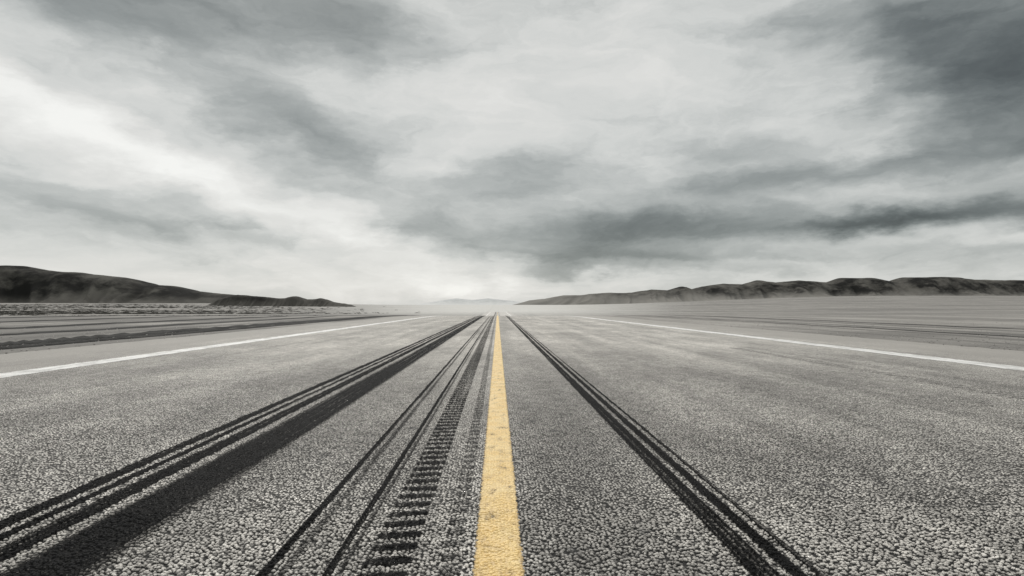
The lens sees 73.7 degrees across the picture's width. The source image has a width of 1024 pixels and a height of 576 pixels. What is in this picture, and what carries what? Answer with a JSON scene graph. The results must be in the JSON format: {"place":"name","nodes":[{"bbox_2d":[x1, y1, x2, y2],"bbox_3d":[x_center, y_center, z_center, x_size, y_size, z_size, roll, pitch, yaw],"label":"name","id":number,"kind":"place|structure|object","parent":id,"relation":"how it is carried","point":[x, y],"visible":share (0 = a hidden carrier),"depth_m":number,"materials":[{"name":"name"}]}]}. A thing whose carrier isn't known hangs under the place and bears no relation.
{"place":"outdoors","nodes":[
{"label":"outdoors","id":0,"kind":"place"},
{"bbox_2d":[0,265,233,302],"bbox_3d":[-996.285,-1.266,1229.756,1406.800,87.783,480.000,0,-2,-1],"label":"hill","id":1,"kind":"structure","parent":0,"point":[22,284],"depth_m":1161.54,"materials":[{"name":"soil"}]},
{"bbox_2d":[209,295,355,306],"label":"hill","id":2,"kind":"structure","parent":0,"point":[241,300],"depth_m":875.94,"materials":[{"name":"grey soil"}]},
{"bbox_2d":[414,298,521,304],"bbox_3d":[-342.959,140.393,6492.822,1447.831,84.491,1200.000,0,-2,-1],"label":"hill","id":3,"kind":"structure","parent":0,"point":[457,301],"depth_m":6254.33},
{"bbox_2d":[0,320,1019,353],"bbox_3d":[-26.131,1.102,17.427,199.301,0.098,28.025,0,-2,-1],"label":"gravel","id":4,"kind":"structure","parent":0,"point":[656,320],"depth_m":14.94,"materials":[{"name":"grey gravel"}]},
{"bbox_2d":[0,312,1023,575],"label":"road","id":5,"kind":"structure","parent":0,"point":[834,460],"depth_m":2.91,"materials":[{"name":"grey asphalt"}]},
{"bbox_2d":[0,314,487,377],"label":"edge line","id":6,"kind":"object","parent":5,"relation":"on","point":[24,372],"visible":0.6,"depth_m":8.35,"materials":[{"name":"white paint"}]},
{"bbox_2d":[0,312,495,575],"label":"skid mark","id":7,"kind":"object","parent":5,"relation":"on","point":[80,551],"visible":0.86,"depth_m":2.27,"materials":[{"name":"rubber"}]},
{"bbox_2d":[256,313,496,575],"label":"skid mark","id":8,"kind":"object","parent":5,"relation":"on","point":[277,557],"visible":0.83,"depth_m":2.14,"materials":[{"name":"rubber"}]},
{"bbox_2d":[358,316,493,575],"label":"tread print","id":9,"kind":"object","parent":5,"relation":"on","point":[395,560],"visible":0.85,"depth_m":2.13,"materials":[{"name":"rubber"}]},
{"bbox_2d":[438,317,495,575],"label":"tread print","id":10,"kind":"object","parent":5,"relation":"on","point":[448,532],"visible":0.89,"depth_m":2.63,"materials":[{"name":"rubber"}]},
{"bbox_2d":[472,312,524,575],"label":"line","id":11,"kind":"object","parent":5,"relation":"on","point":[498,552],"visible":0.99,"depth_m":2.13,"materials":[{"name":"yellow paint"}]},
{"bbox_2d":[506,316,823,575],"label":"skid mark","id":12,"kind":"object","parent":5,"relation":"on","point":[781,559],"visible":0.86,"depth_m":2.16,"materials":[{"name":"rubber"}]},
{"bbox_2d":[506,312,1023,370],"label":"edge line","id":13,"kind":"object","parent":5,"relation":"on","point":[937,358],"visible":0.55,"depth_m":9.12,"materials":[{"name":"white paint"}]},
{"bbox_2d":[0,296,1023,353],"bbox_3d":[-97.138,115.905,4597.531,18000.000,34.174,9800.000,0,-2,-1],"label":"ground","id":14,"kind":"structure","parent":0,"point":[974,311],"depth_m":269.40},
{"bbox_2d":[0,315,188,317],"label":"wheel rut","id":15,"kind":"structure","parent":14,"relation":"on","point":[88,316],"depth_m":43.29,"materials":[{"name":"soil"}]},
{"bbox_2d":[0,316,191,322],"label":"wheel rut","id":16,"kind":"structure","parent":14,"relation":"on","point":[85,319],"depth_m":31.59,"materials":[{"name":"soil"}]},
{"bbox_2d":[0,316,286,328],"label":"wheel rut","id":17,"kind":"structure","parent":14,"relation":"on","point":[125,322],"depth_m":24.41,"materials":[{"name":"soil"}]},
{"bbox_2d":[0,315,372,335],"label":"wheel rut","id":18,"kind":"structure","parent":14,"relation":"on","point":[151,326],"depth_m":20.17,"materials":[{"name":"soil"}]},
{"bbox_2d":[0,304,379,315],"bbox_3d":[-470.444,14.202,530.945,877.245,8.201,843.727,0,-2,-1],"label":"scrub","id":19,"kind":"object","parent":14,"relation":"on","point":[34,313],"visible":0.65,"depth_m":425.72,"materials":[{"name":"grey plant"}]},
{"bbox_2d":[0,315,401,345],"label":"wheel rut","id":20,"kind":"structure","parent":14,"relation":"on","point":[36,341],"depth_m":14.64,"materials":[{"name":"soil"}]},
{"bbox_2d":[0,315,414,349],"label":"wheel rut","id":21,"kind":"structure","parent":14,"relation":"on","point":[14,346],"depth_m":13.66,"materials":[{"name":"soil"}]},
{"bbox_2d":[628,315,1023,337],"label":"wheel rut","id":22,"kind":"structure","parent":14,"relation":"on","point":[854,327],"depth_m":19.24,"materials":[{"name":"soil"}]},
{"bbox_2d":[715,316,1017,328],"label":"wheel rut","id":23,"kind":"structure","parent":14,"relation":"on","point":[888,323],"depth_m":23.46,"materials":[{"name":"soil"}]},
{"bbox_2d":[0,0,1023,304],"label":"sky","id":24,"kind":"structure","parent":0,"point":[371,152],"materials":[{"name":"grey"}]},
{"bbox_2d":[514,277,1023,304],"bbox_3d":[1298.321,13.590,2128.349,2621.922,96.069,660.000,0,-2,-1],"label":"hill","id":25,"kind":"structure","parent":0,"point":[911,286],"depth_m":2013.77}
]}

